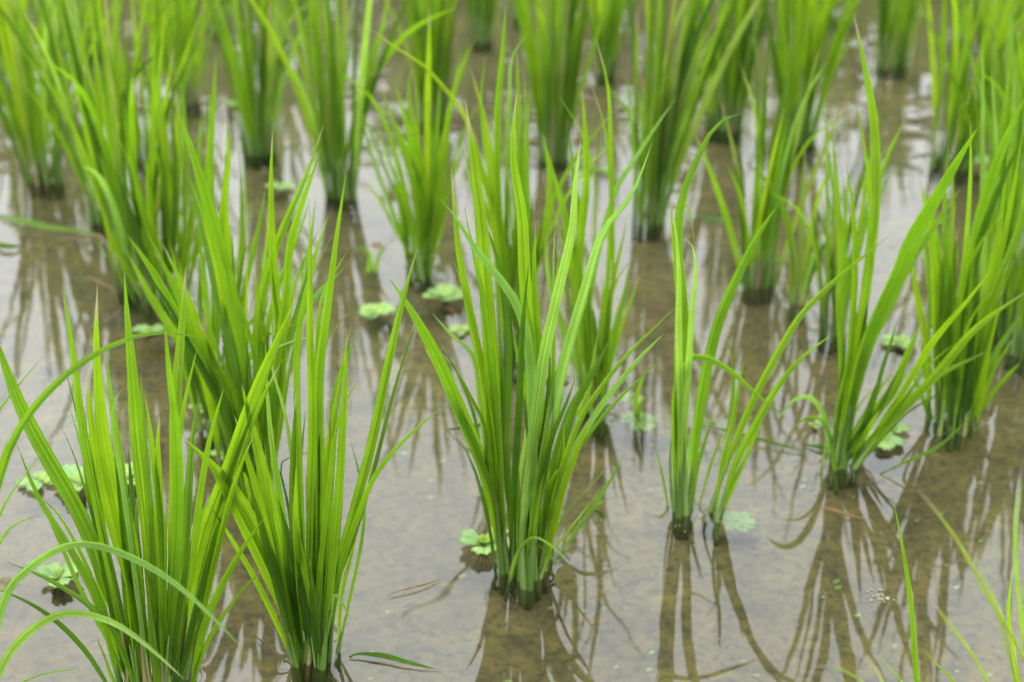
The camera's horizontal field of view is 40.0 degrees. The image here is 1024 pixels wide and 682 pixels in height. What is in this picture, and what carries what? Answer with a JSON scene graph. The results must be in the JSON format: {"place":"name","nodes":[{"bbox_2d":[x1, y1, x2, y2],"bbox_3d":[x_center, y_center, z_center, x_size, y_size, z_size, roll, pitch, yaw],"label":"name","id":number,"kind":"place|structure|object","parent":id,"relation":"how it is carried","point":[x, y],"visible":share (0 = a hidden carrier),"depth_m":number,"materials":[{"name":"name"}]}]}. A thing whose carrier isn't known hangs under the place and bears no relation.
{"place":"outdoors","nodes":[
{"label":"outdoors","id":0,"kind":"place"},
{"bbox_2d":[0,0,1023,681],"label":"water","id":1,"kind":"structure","parent":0,"point":[764,610],"depth_m":1.45,"materials":[{"name":"liquid"}]},
{"bbox_2d":[16,470,53,498],"bbox_3d":[-0.438,0.137,1.312,0.042,0.021,0.038,0,25,0],"label":"water lettuce","id":2,"kind":"object","parent":1,"relation":"on","point":[39,476],"visible":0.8,"depth_m":1.31,"materials":[{"name":"green plant"}]},
{"bbox_2d":[37,560,79,599],"bbox_3d":[-0.375,0.199,1.172,0.032,0.028,0.045,-20,32,-36],"label":"water lettuce","id":3,"kind":"object","parent":1,"relation":"on","point":[54,570],"visible":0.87,"depth_m":1.17,"materials":[{"name":"green plant"}]},
{"bbox_2d":[51,464,86,497],"bbox_3d":[-0.398,0.136,1.307,0.055,0.028,0.060,0,25,0],"label":"water lettuce","id":4,"kind":"object","parent":1,"relation":"on","point":[72,473],"visible":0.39,"depth_m":1.31,"materials":[{"name":"green plant"}]},
{"bbox_2d":[124,463,134,487],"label":"water lettuce","id":5,"kind":"object","parent":1,"relation":"on","point":[127,471],"visible":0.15,"depth_m":1.32,"materials":[{"name":"green plant"}]},
{"bbox_2d":[132,324,164,344],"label":"water lettuce","id":6,"kind":"object","parent":1,"relation":"on","point":[144,328],"visible":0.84,"depth_m":1.62,"materials":[{"name":"green plant"}]},
{"bbox_2d":[188,403,203,417],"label":"water lettuce","id":7,"kind":"object","parent":1,"relation":"on","point":[191,407],"visible":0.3,"depth_m":1.44,"materials":[{"name":"green plant"}]},
{"bbox_2d":[210,449,223,463],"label":"water lettuce","id":8,"kind":"object","parent":1,"relation":"on","point":[212,453],"visible":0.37,"depth_m":1.36,"materials":[{"name":"green plant"}]},
{"bbox_2d":[224,100,237,112],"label":"water lettuce","id":9,"kind":"object","parent":1,"relation":"on","point":[231,103],"visible":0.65,"depth_m":2.47,"materials":[{"name":"green plant"}]},
{"bbox_2d":[265,181,295,198],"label":"water lettuce","id":10,"kind":"object","parent":1,"relation":"on","point":[279,187],"visible":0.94,"depth_m":2.07,"materials":[{"name":"green plant"}]},
{"bbox_2d":[358,302,396,325],"bbox_3d":[-0.160,-0.030,1.665,0.046,0.022,0.044,-9,27,-19],"label":"water lettuce","id":11,"kind":"object","parent":1,"relation":"on","point":[382,308],"visible":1,"depth_m":1.66,"materials":[{"name":"green plant"}]},
{"bbox_2d":[422,283,462,311],"bbox_3d":[-0.079,-0.049,1.702,0.053,0.026,0.047,14,29,27],"label":"water lettuce","id":12,"kind":"object","parent":1,"relation":"on","point":[446,292],"visible":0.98,"depth_m":1.70,"materials":[{"name":"green plant"}]},
{"bbox_2d":[449,325,468,345],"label":"water lettuce","id":13,"kind":"object","parent":1,"relation":"on","point":[460,330],"visible":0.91,"depth_m":1.62,"materials":[{"name":"green plant"}]},
{"bbox_2d":[459,527,508,566],"bbox_3d":[-0.021,0.180,1.213,0.049,0.027,0.046,0,25,0],"label":"water lettuce","id":14,"kind":"object","parent":1,"relation":"on","point":[472,537],"visible":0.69,"depth_m":1.21,"materials":[{"name":"green plant"}]},
{"bbox_2d":[8,165,991,681],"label":"duckweed","id":15,"kind":"object","parent":1,"relation":"on","point":[602,519],"visible":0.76,"depth_m":1.19,"materials":[{"name":"green plant"}]},
{"bbox_2d":[16,153,992,676],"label":"floating specks","id":16,"kind":"object","parent":1,"relation":"on","point":[612,497],"visible":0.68,"depth_m":1.20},
{"bbox_2d":[546,370,570,378],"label":"water lettuce","id":17,"kind":"object","parent":1,"relation":"on","point":[568,376],"visible":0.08,"depth_m":1.50,"materials":[{"name":"green plant"}]},
{"bbox_2d":[597,166,607,180],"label":"water lettuce","id":18,"kind":"object","parent":1,"relation":"on","point":[605,168],"visible":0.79,"depth_m":2.15,"materials":[{"name":"green plant"}]},
{"bbox_2d":[617,391,645,404],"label":"water lettuce","id":19,"kind":"object","parent":1,"relation":"on","point":[624,399],"visible":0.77,"depth_m":1.47,"materials":[{"name":"green plant"}]},
{"bbox_2d":[619,412,661,431],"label":"water lettuce","id":20,"kind":"object","parent":1,"relation":"on","point":[644,422],"visible":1,"depth_m":1.43,"materials":[{"name":"green plant"}]},
{"bbox_2d":[719,510,758,533],"bbox_3d":[0.201,0.161,1.257,0.038,0.004,0.038,0,25,0],"label":"water lettuce","id":21,"kind":"object","parent":1,"relation":"on","point":[745,522],"visible":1,"depth_m":1.26,"materials":[{"name":"green plant"}]},
{"bbox_2d":[806,420,822,442],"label":"water lettuce","id":22,"kind":"object","parent":1,"relation":"on","point":[816,422],"visible":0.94,"depth_m":1.41,"materials":[{"name":"green plant"}]},
{"bbox_2d":[865,429,905,458],"bbox_3d":[0.361,0.104,1.382,0.047,0.022,0.044,0,25,0],"label":"water lettuce","id":23,"kind":"object","parent":1,"relation":"on","point":[889,441],"visible":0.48,"depth_m":1.38,"materials":[{"name":"green plant"}]},
{"bbox_2d":[881,333,918,354],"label":"water lettuce","id":24,"kind":"object","parent":1,"relation":"on","point":[903,341],"visible":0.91,"depth_m":1.59,"materials":[{"name":"green plant"}]},
{"bbox_2d":[892,422,910,435],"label":"water lettuce","id":25,"kind":"object","parent":1,"relation":"on","point":[901,427],"visible":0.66,"depth_m":1.40,"materials":[{"name":"green plant"}]},
{"bbox_2d":[974,155,987,173],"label":"water lettuce","id":26,"kind":"object","parent":1,"relation":"on","point":[977,159],"visible":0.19,"depth_m":2.17,"materials":[{"name":"green plant"}]},
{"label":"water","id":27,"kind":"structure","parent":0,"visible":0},
{"bbox_2d":[0,242,19,248],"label":"fallen leaf","id":28,"kind":"object","parent":27,"relation":"on","point":[5,246],"visible":1,"depth_m":1.85,"materials":[{"name":"green plant"}]},
{"bbox_2d":[0,0,56,105],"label":"rice plant","id":29,"kind":"object","parent":27,"relation":"on","point":[2,70],"visible":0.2,"depth_m":2.49,"materials":[{"name":"green plant"}]},
{"bbox_2d":[2,0,97,132],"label":"rice plant","id":30,"kind":"object","parent":27,"relation":"on","point":[35,4],"visible":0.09,"depth_m":2.32,"materials":[{"name":"green plant"}]},
{"bbox_2d":[0,215,106,237],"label":"fallen leaf","id":31,"kind":"object","parent":27,"relation":"on","point":[27,222],"visible":0.98,"depth_m":1.91,"materials":[{"name":"green plant"}]},
{"bbox_2d":[0,0,112,200],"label":"rice plant","id":32,"kind":"object","parent":27,"relation":"on","point":[29,116],"visible":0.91,"depth_m":2.04,"materials":[{"name":"green plant"}]},
{"bbox_2d":[54,234,109,251],"bbox_3d":[-0.560,-0.133,1.867,0.098,0.008,0.031,13,28,25],"label":"straw","id":33,"kind":"object","parent":27,"relation":"on","point":[91,235],"visible":0.94,"depth_m":1.88,"materials":[{"name":"brown plant"}]},
{"bbox_2d":[0,0,171,237],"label":"rice plant","id":34,"kind":"object","parent":27,"relation":"on","point":[74,52],"visible":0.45,"depth_m":1.86,"materials":[{"name":"green plant"}]},
{"bbox_2d":[69,0,105,63],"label":"rice plant","id":35,"kind":"object","parent":27,"relation":"on","point":[81,14],"visible":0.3,"depth_m":2.81,"materials":[{"name":"green plant"}]},
{"bbox_2d":[86,276,118,292],"bbox_3d":[-0.506,-0.071,1.737,0.082,0.007,0.006,23,33,39],"label":"straw","id":36,"kind":"object","parent":27,"relation":"on","point":[98,281],"visible":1,"depth_m":1.73,"materials":[{"name":"beige plant"}]},
{"bbox_2d":[14,0,204,310],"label":"rice plant","id":37,"kind":"object","parent":27,"relation":"on","point":[109,144],"visible":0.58,"depth_m":1.64,"materials":[{"name":"green plant"}]},
{"bbox_2d":[101,305,121,323],"bbox_3d":[-0.467,-0.034,1.657,0.011,0.007,0.053,5,26,11],"label":"straw","id":38,"kind":"object","parent":27,"relation":"on","point":[117,312],"visible":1,"depth_m":1.65,"materials":[{"name":"beige plant"}]},
{"bbox_2d":[0,324,243,681],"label":"rice plant","id":39,"kind":"object","parent":27,"relation":"on","point":[27,633],"visible":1,"depth_m":0.88,"materials":[{"name":"green plant"}]},
{"bbox_2d":[0,268,297,681],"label":"rice plant","id":40,"kind":"object","parent":27,"relation":"on","point":[165,634],"visible":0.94,"depth_m":0.97,"materials":[{"name":"green plant"}]},
{"bbox_2d":[91,56,215,325],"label":"rice plant","id":41,"kind":"object","parent":27,"relation":"on","point":[172,233],"visible":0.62,"depth_m":1.64,"materials":[{"name":"green plant"}]},
{"bbox_2d":[92,0,219,175],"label":"rice plant","id":42,"kind":"object","parent":27,"relation":"on","point":[139,142],"visible":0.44,"depth_m":2.15,"materials":[{"name":"green plant"}]},
{"bbox_2d":[135,0,230,115],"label":"rice plant","id":43,"kind":"object","parent":27,"relation":"on","point":[184,20],"visible":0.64,"depth_m":2.45,"materials":[{"name":"green plant"}]},
{"bbox_2d":[126,96,267,450],"bbox_3d":[-0.283,-0.064,1.343,0.166,0.376,0.086,12,28,24],"label":"rice plant","id":44,"kind":"object","parent":27,"relation":"on","point":[223,217],"visible":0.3,"depth_m":1.34,"materials":[{"name":"green plant"}]},
{"bbox_2d":[206,0,232,40],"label":"rice plant","id":45,"kind":"object","parent":27,"relation":"on","point":[223,4],"visible":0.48,"depth_m":3.01,"materials":[{"name":"green plant"}]},
{"bbox_2d":[126,112,333,512],"bbox_3d":[-0.231,-0.014,1.220,0.213,0.390,0.124,14,28,27],"label":"rice plant","id":46,"kind":"object","parent":27,"relation":"on","point":[234,331],"visible":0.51,"depth_m":1.21,"materials":[{"name":"green plant"}]},
{"bbox_2d":[145,215,342,466],"bbox_3d":[-0.235,0.013,1.284,0.176,0.287,0.159,0,25,0],"label":"rice plant","id":47,"kind":"object","parent":27,"relation":"on","point":[219,428],"visible":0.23,"depth_m":1.27,"materials":[{"name":"green plant"}]},
{"bbox_2d":[202,0,340,168],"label":"rice plant","id":48,"kind":"object","parent":27,"relation":"on","point":[263,115],"visible":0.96,"depth_m":2.18,"materials":[{"name":"green plant"}]},
{"bbox_2d":[254,0,291,66],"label":"rice plant","id":49,"kind":"object","parent":27,"relation":"on","point":[286,14],"visible":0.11,"depth_m":2.77,"materials":[{"name":"green plant"}]},
{"bbox_2d":[255,635,299,669],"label":"fallen leaf","id":50,"kind":"object","parent":27,"relation":"on","point":[270,648],"visible":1,"depth_m":1.07,"materials":[{"name":"brown plant"}]},
{"bbox_2d":[296,0,310,28],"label":"rice plant","id":51,"kind":"object","parent":27,"relation":"on","point":[300,3],"visible":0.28,"depth_m":3.09,"materials":[{"name":"green plant"}]},
{"bbox_2d":[183,176,442,681],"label":"rice plant","id":52,"kind":"object","parent":27,"relation":"on","point":[302,581],"visible":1,"depth_m":1.01,"materials":[{"name":"green plant"}]},
{"bbox_2d":[249,0,456,211],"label":"rice plant","id":53,"kind":"object","parent":27,"relation":"on","point":[334,146],"visible":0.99,"depth_m":1.96,"materials":[{"name":"green plant"}]},
{"bbox_2d":[355,243,387,272],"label":"seedling","id":54,"kind":"object","parent":27,"relation":"on","point":[369,261],"visible":1,"depth_m":1.77,"materials":[{"name":"green plant"}]},
{"bbox_2d":[349,652,437,669],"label":"fallen leaf","id":55,"kind":"object","parent":27,"relation":"on","point":[389,657],"visible":1,"depth_m":1.07,"materials":[{"name":"green plant"}]},
{"bbox_2d":[339,11,478,293],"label":"rice plant","id":56,"kind":"object","parent":27,"relation":"on","point":[423,229],"visible":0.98,"depth_m":1.72,"materials":[{"name":"green plant"}]},
{"bbox_2d":[384,578,441,597],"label":"fallen leaf","id":57,"kind":"object","parent":27,"relation":"on","point":[415,586],"visible":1,"depth_m":1.16,"materials":[{"name":"beige plant"}]},
{"bbox_2d":[384,0,456,134],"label":"rice plant","id":58,"kind":"object","parent":27,"relation":"on","point":[441,28],"visible":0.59,"depth_m":2.32,"materials":[{"name":"green plant"}]},
{"bbox_2d":[442,305,459,316],"bbox_3d":[-0.072,-0.036,1.664,0.003,0.005,0.045,-16,30,-31],"label":"straw","id":59,"kind":"object","parent":27,"relation":"on","point":[450,309],"visible":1,"depth_m":1.66,"materials":[{"name":"brown plant"}]},
{"bbox_2d":[448,419,514,429],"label":"fallen leaf","id":60,"kind":"object","parent":27,"relation":"on","point":[458,428],"visible":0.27,"depth_m":1.40,"materials":[{"name":"plant"}]},
{"bbox_2d":[467,0,497,52],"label":"rice plant","id":61,"kind":"object","parent":27,"relation":"on","point":[482,36],"visible":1,"depth_m":2.89,"materials":[{"name":"green plant"}]},
{"bbox_2d":[370,5,612,383],"bbox_3d":[-0.015,-0.157,1.480,0.257,0.427,0.126,5,26,11],"label":"rice plant","id":62,"kind":"object","parent":27,"relation":"on","point":[502,233],"visible":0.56,"depth_m":1.47,"materials":[{"name":"green plant"}]},
{"bbox_2d":[512,0,534,28],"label":"rice plant","id":63,"kind":"object","parent":27,"relation":"on","point":[516,25],"visible":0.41,"depth_m":3.10,"materials":[{"name":"green plant"}]},
{"bbox_2d":[390,93,679,610],"bbox_3d":[0.022,0.013,1.104,0.221,0.440,0.184,0,25,0],"label":"rice plant","id":64,"kind":"object","parent":27,"relation":"on","point":[523,575],"visible":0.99,"depth_m":1.10,"materials":[{"name":"green plant"}]},
{"bbox_2d":[514,0,609,171],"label":"rice plant","id":65,"kind":"object","parent":27,"relation":"on","point":[554,126],"visible":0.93,"depth_m":2.13,"materials":[{"name":"green plant"}]},
{"bbox_2d":[579,166,607,173],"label":"fallen leaf","id":66,"kind":"object","parent":27,"relation":"on","point":[597,170],"visible":0.52,"depth_m":2.13,"materials":[{"name":"green plant"}]},
{"bbox_2d":[587,500,605,522],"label":"seedling","id":67,"kind":"object","parent":27,"relation":"on","point":[598,511],"visible":0.59,"depth_m":1.27,"materials":[{"name":"green plant"}]},
{"bbox_2d":[542,35,676,441],"bbox_3d":[0.075,-0.101,1.383,0.138,0.410,0.100,-11,28,-23],"label":"rice plant","id":68,"kind":"object","parent":27,"relation":"on","point":[582,354],"visible":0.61,"depth_m":1.38,"materials":[{"name":"green plant"}]},
{"bbox_2d":[581,0,638,86],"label":"rice plant","id":69,"kind":"object","parent":27,"relation":"on","point":[608,41],"visible":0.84,"depth_m":2.64,"materials":[{"name":"green plant"}]},
{"bbox_2d":[634,369,646,416],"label":"seedling","id":70,"kind":"object","parent":27,"relation":"on","point":[637,408],"visible":1,"depth_m":1.42,"materials":[{"name":"green plant"}]},
{"bbox_2d":[603,0,760,241],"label":"rice plant","id":71,"kind":"object","parent":27,"relation":"on","point":[670,139],"visible":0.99,"depth_m":1.86,"materials":[{"name":"green plant"}]},
{"bbox_2d":[685,0,703,35],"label":"rice plant","id":72,"kind":"object","parent":27,"relation":"on","point":[689,3],"visible":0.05,"depth_m":3.03,"materials":[{"name":"green plant"}]},
{"bbox_2d":[694,215,739,221],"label":"fallen leaf","id":73,"kind":"object","parent":27,"relation":"on","point":[713,219],"visible":0.81,"depth_m":1.94,"materials":[{"name":"green plant"}]},
{"bbox_2d":[654,113,783,539],"bbox_3d":[0.174,-0.003,1.198,0.104,0.387,0.155,0,25,0],"label":"rice plant","id":74,"kind":"object","parent":27,"relation":"on","point":[682,495],"visible":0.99,"depth_m":1.19,"materials":[{"name":"green plant"}]},
{"bbox_2d":[681,0,769,143],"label":"rice plant","id":75,"kind":"object","parent":27,"relation":"on","point":[732,94],"visible":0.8,"depth_m":2.30,"materials":[{"name":"green plant"}]},
{"bbox_2d":[703,424,816,454],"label":"fallen leaf","id":76,"kind":"object","parent":27,"relation":"on","point":[762,439],"visible":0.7,"depth_m":1.38,"materials":[{"name":"green plant"}]},
{"bbox_2d":[750,0,773,35],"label":"rice plant","id":77,"kind":"object","parent":27,"relation":"on","point":[764,28],"visible":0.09,"depth_m":3.04,"materials":[{"name":"green plant"}]},
{"bbox_2d":[694,1,850,305],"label":"rice plant","id":78,"kind":"object","parent":27,"relation":"on","point":[759,281],"visible":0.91,"depth_m":1.68,"materials":[{"name":"green plant"}]},
{"bbox_2d":[694,236,887,545],"bbox_3d":[0.244,0.048,1.223,0.156,0.275,0.090,0,25,0],"label":"rice plant","id":79,"kind":"object","parent":27,"relation":"on","point":[709,529],"visible":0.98,"depth_m":1.23,"materials":[{"name":"green plant"}]},
{"bbox_2d":[781,0,819,75],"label":"rice plant","id":80,"kind":"object","parent":27,"relation":"on","point":[785,9],"visible":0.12,"depth_m":2.70,"materials":[{"name":"green plant"}]},
{"bbox_2d":[744,152,857,323],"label":"rice plant","id":81,"kind":"object","parent":27,"relation":"on","point":[808,272],"visible":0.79,"depth_m":1.66,"materials":[{"name":"green plant"}]},
{"bbox_2d":[761,0,867,160],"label":"rice plant","id":82,"kind":"object","parent":27,"relation":"on","point":[804,55],"visible":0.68,"depth_m":2.20,"materials":[{"name":"green plant"}]},
{"bbox_2d":[803,443,826,449],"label":"fallen leaf","id":83,"kind":"object","parent":27,"relation":"on","point":[817,446],"visible":0.49,"depth_m":1.37,"materials":[{"name":"green plant"}]},
{"bbox_2d":[766,111,904,353],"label":"rice plant","id":84,"kind":"object","parent":27,"relation":"on","point":[831,259],"visible":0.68,"depth_m":1.57,"materials":[{"name":"green plant"}]},
{"bbox_2d":[829,0,853,30],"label":"rice plant","id":85,"kind":"object","parent":27,"relation":"on","point":[834,23],"visible":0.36,"depth_m":3.06,"materials":[{"name":"green plant"}]},
{"bbox_2d":[817,505,870,520],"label":"fallen leaf","id":86,"kind":"object","parent":27,"relation":"on","point":[841,512],"visible":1,"depth_m":1.26,"materials":[{"name":"brown plant"}]},
{"bbox_2d":[866,589,894,606],"bbox_3d":[0.298,0.208,1.150,0.023,0.001,0.021,-10,27,-21],"label":"froth","id":87,"kind":"object","parent":27,"relation":"on","point":[882,595],"visible":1,"depth_m":1.15,"materials":[{"name":"white liquid"}]},
{"bbox_2d":[776,16,1023,495],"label":"rice plant","id":88,"kind":"object","parent":27,"relation":"on","point":[846,442],"visible":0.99,"depth_m":1.28,"materials":[{"name":"green plant"}]},
{"bbox_2d":[877,0,924,80],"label":"rice plant","id":89,"kind":"object","parent":27,"relation":"on","point":[891,17],"visible":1,"depth_m":2.69,"materials":[{"name":"green plant"}]},
{"bbox_2d":[816,477,1023,681],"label":"plant","id":90,"kind":"object","parent":27,"relation":"on","point":[1012,642],"visible":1,"depth_m":0.82,"materials":[{"name":"green plant"}]},
{"bbox_2d":[880,419,968,474],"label":"fallen leaf","id":91,"kind":"object","parent":27,"relation":"on","point":[926,452],"visible":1,"depth_m":1.32,"materials":[{"name":"green plant"}]},
{"bbox_2d":[950,0,976,50],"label":"rice plant","id":92,"kind":"object","parent":27,"relation":"on","point":[961,39],"visible":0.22,"depth_m":2.92,"materials":[{"name":"green plant"}]},
{"bbox_2d":[909,98,1023,453],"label":"rice plant","id":93,"kind":"object","parent":27,"relation":"on","point":[960,403],"visible":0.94,"depth_m":1.35,"materials":[{"name":"green plant"}]},
{"bbox_2d":[918,0,1023,176],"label":"rice plant","id":94,"kind":"object","parent":27,"relation":"on","point":[996,56],"visible":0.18,"depth_m":2.00,"materials":[{"name":"green plant"}]},
{"bbox_2d":[927,0,1022,185],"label":"rice plant","id":95,"kind":"object","parent":27,"relation":"on","point":[1000,13],"visible":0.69,"depth_m":2.09,"materials":[{"name":"green plant"}]},
{"bbox_2d":[954,10,1023,378],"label":"rice plant","id":96,"kind":"object","parent":27,"relation":"on","point":[1017,342],"visible":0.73,"depth_m":1.53,"materials":[{"name":"green plant"}]},
{"bbox_2d":[955,0,1023,110],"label":"rice plant","id":97,"kind":"object","parent":27,"relation":"on","point":[983,23],"visible":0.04,"depth_m":2.40,"materials":[{"name":"green plant"}]},
{"bbox_2d":[968,2,1023,275],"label":"rice plant","id":98,"kind":"object","parent":27,"relation":"on","point":[1020,57],"visible":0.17,"depth_m":1.74,"materials":[{"name":"green plant"}]},
{"bbox_2d":[974,28,1023,351],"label":"rice plant","id":99,"kind":"object","parent":27,"relation":"on","point":[1001,328],"visible":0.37,"depth_m":1.53,"materials":[{"name":"green plant"}]}
]}

